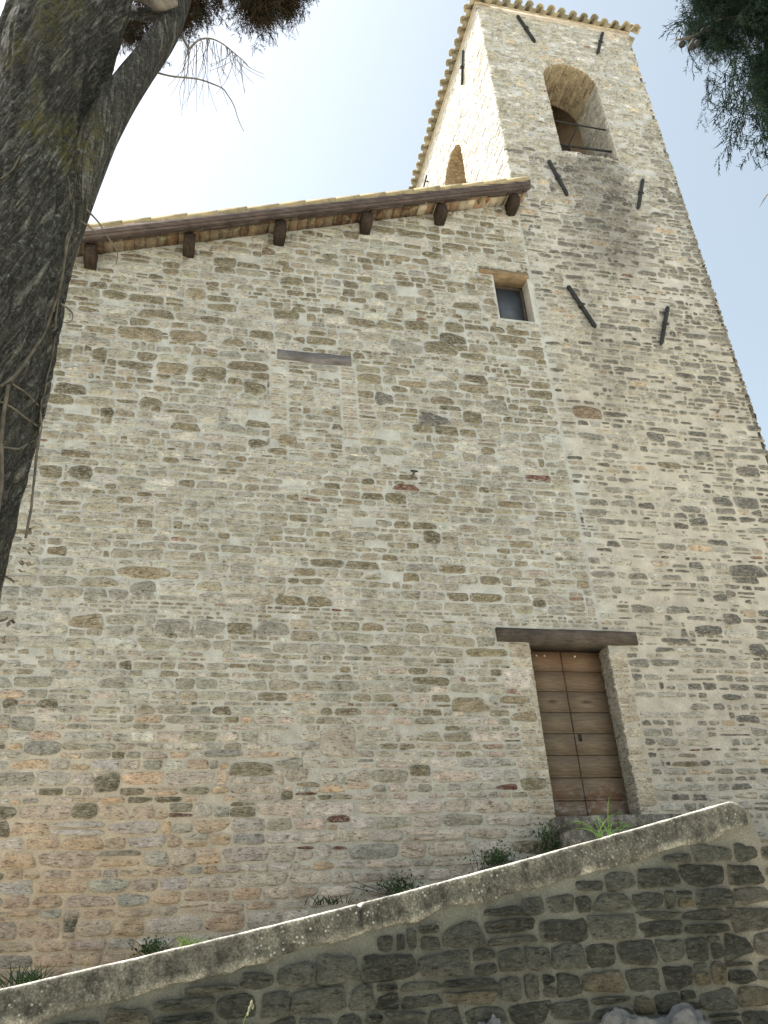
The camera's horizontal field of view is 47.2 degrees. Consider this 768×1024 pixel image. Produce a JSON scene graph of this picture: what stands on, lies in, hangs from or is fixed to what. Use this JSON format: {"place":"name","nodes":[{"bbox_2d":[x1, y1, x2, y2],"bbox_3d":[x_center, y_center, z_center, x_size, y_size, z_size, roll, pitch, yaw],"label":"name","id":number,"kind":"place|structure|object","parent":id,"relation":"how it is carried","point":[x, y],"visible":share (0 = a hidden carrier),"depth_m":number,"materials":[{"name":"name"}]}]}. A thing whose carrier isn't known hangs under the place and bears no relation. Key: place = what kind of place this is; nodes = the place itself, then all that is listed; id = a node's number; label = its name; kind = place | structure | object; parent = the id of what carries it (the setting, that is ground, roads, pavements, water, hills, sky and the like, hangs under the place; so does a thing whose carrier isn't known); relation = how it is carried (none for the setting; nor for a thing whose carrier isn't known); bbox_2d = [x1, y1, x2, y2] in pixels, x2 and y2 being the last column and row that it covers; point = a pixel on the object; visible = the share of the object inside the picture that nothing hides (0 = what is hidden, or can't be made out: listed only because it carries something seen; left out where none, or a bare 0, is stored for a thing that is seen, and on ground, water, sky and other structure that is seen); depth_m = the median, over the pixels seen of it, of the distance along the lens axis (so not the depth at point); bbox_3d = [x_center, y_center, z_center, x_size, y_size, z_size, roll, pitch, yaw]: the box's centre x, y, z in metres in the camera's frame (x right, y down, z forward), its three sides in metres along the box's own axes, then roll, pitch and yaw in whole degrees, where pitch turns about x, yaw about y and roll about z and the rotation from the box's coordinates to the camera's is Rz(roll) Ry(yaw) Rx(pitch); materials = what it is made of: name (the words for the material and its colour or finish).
{"place":"outdoors","nodes":[
{"label":"outdoors","id":0,"kind":"place"},
{"bbox_2d":[0,0,767,449],"label":"sky","id":1,"kind":"structure","parent":0,"point":[343,107],"materials":[{"name":"white"}]},
{"bbox_3d":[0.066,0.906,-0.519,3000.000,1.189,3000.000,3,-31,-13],"label":"ground","id":2,"kind":"structure","parent":0,"visible":0},
{"bbox_2d":[0,0,319,599],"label":"cypress tree","id":3,"kind":"object","parent":2,"relation":"on","point":[69,101],"visible":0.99,"depth_m":3.64,"materials":[{"name":"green plant"}]},
{"bbox_2d":[0,155,117,643],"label":"ivy vine","id":4,"kind":"object","parent":3,"relation":"attached to","point":[7,387],"visible":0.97,"depth_m":3.02,"materials":[{"name":"brown plant"}]},
{"bbox_2d":[243,1000,253,1023],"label":"grass stalk","id":5,"kind":"object","parent":2,"relation":"on","point":[251,1006],"depth_m":5.38,"materials":[{"name":"beige plant"}]},
{"bbox_2d":[0,176,682,988],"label":"church","id":6,"kind":"structure","parent":2,"relation":"on","point":[298,604],"depth_m":11.14,"materials":[{"name":"stone"}]},
{"bbox_2d":[495,285,527,320],"bbox_3d":[2.098,-3.431,14.826,0.610,0.970,0.060,3,-31,-13],"label":"window","id":7,"kind":"structure","parent":6,"relation":"in","point":[511,303],"depth_m":14.90,"materials":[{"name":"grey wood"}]},
{"bbox_2d":[530,651,586,816],"bbox_3d":[2.149,2.817,11.187,0.541,2.220,0.058,3,-31,-13],"label":"door leaf","id":8,"kind":"structure","parent":6,"relation":"in","point":[560,748],"depth_m":11.17,"materials":[{"name":"brown wood"}]},
{"bbox_2d":[560,652,629,815],"bbox_3d":[2.703,2.849,11.315,0.561,2.220,0.062,3,-31,-13],"label":"door leaf","id":9,"kind":"structure","parent":6,"relation":"in","point":[600,768],"depth_m":11.28,"materials":[{"name":"wood"}]},
{"bbox_2d":[0,802,767,1023],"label":"retaining wall","id":10,"kind":"structure","parent":2,"relation":"on","point":[654,920],"depth_m":7.00,"materials":[{"name":"stone"}]},
{"bbox_2d":[163,932,209,946],"bbox_3d":[-1.482,3.190,6.594,0.340,0.125,0.132,-2,-30,-4],"label":"grass tuft","id":11,"kind":"object","parent":10,"relation":"on","point":[186,942],"visible":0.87,"depth_m":6.59,"materials":[{"name":"green plant"}]},
{"bbox_2d":[570,796,631,838],"bbox_3d":[1.893,2.726,7.843,0.669,0.366,0.385,3,-31,-13],"label":"grass tuft","id":12,"kind":"object","parent":10,"relation":"on","point":[611,833],"visible":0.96,"depth_m":7.77,"materials":[{"name":"green plant"}]},
{"bbox_2d":[478,1014,501,1023],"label":"boulder","id":13,"kind":"object","parent":2,"relation":"on","point":[493,1020],"visible":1,"depth_m":6.66,"materials":[{"name":"grey stone"}]},
{"bbox_2d":[408,0,767,840],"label":"bell tower","id":14,"kind":"structure","parent":2,"relation":"on","point":[666,450],"depth_m":14.34,"materials":[{"name":"stone"}]},
{"bbox_2d":[598,1002,709,1023],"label":"boulder","id":15,"kind":"object","parent":2,"relation":"on","point":[683,1013],"visible":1,"depth_m":6.86,"materials":[{"name":"grey stone"}]},
{"bbox_2d":[658,0,767,206],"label":"cypress tree","id":16,"kind":"object","parent":2,"relation":"on","point":[727,21],"visible":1,"depth_m":5.88,"materials":[{"name":"green plant"}]},
{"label":"path","id":17,"kind":"structure","parent":0,"visible":0},
{"bbox_2d":[0,959,57,987],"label":"weed plant","id":18,"kind":"object","parent":17,"relation":"on","point":[32,977],"visible":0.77,"depth_m":7.19,"materials":[{"name":"green plant"}]},
{"bbox_2d":[122,935,183,956],"bbox_3d":[-2.197,4.415,8.435,0.450,0.674,0.462,-25,-36,32],"label":"weed plant","id":19,"kind":"object","parent":17,"relation":"on","point":[149,948],"visible":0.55,"depth_m":8.53,"materials":[{"name":"green plant"}]},
{"bbox_2d":[305,892,352,905],"bbox_3d":[-0.558,3.986,9.063,0.519,0.116,0.108,5,-31,-15],"label":"weed plant","id":20,"kind":"object","parent":17,"relation":"on","point":[332,902],"visible":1,"depth_m":9.04,"materials":[{"name":"green plant"}]},
{"bbox_2d":[349,869,447,896],"bbox_3d":[0.168,4.155,9.290,1.088,0.748,0.448,3,-31,-13],"label":"weed plant","id":21,"kind":"object","parent":17,"relation":"on","point":[399,888],"visible":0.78,"depth_m":9.32,"materials":[{"name":"green plant"}]},
{"bbox_2d":[458,839,527,873],"bbox_3d":[1.253,4.009,9.655,0.897,0.756,0.426,3,-31,-13],"label":"weed plant","id":22,"kind":"object","parent":17,"relation":"on","point":[494,861],"visible":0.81,"depth_m":9.71,"materials":[{"name":"green plant"}]},
{"bbox_2d":[525,813,562,855],"bbox_3d":[1.856,3.852,9.895,0.664,0.910,0.431,8,-32,-21],"label":"weed plant","id":23,"kind":"object","parent":17,"relation":"on","point":[551,841],"visible":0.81,"depth_m":9.94,"materials":[{"name":"green plant"}]}
]}

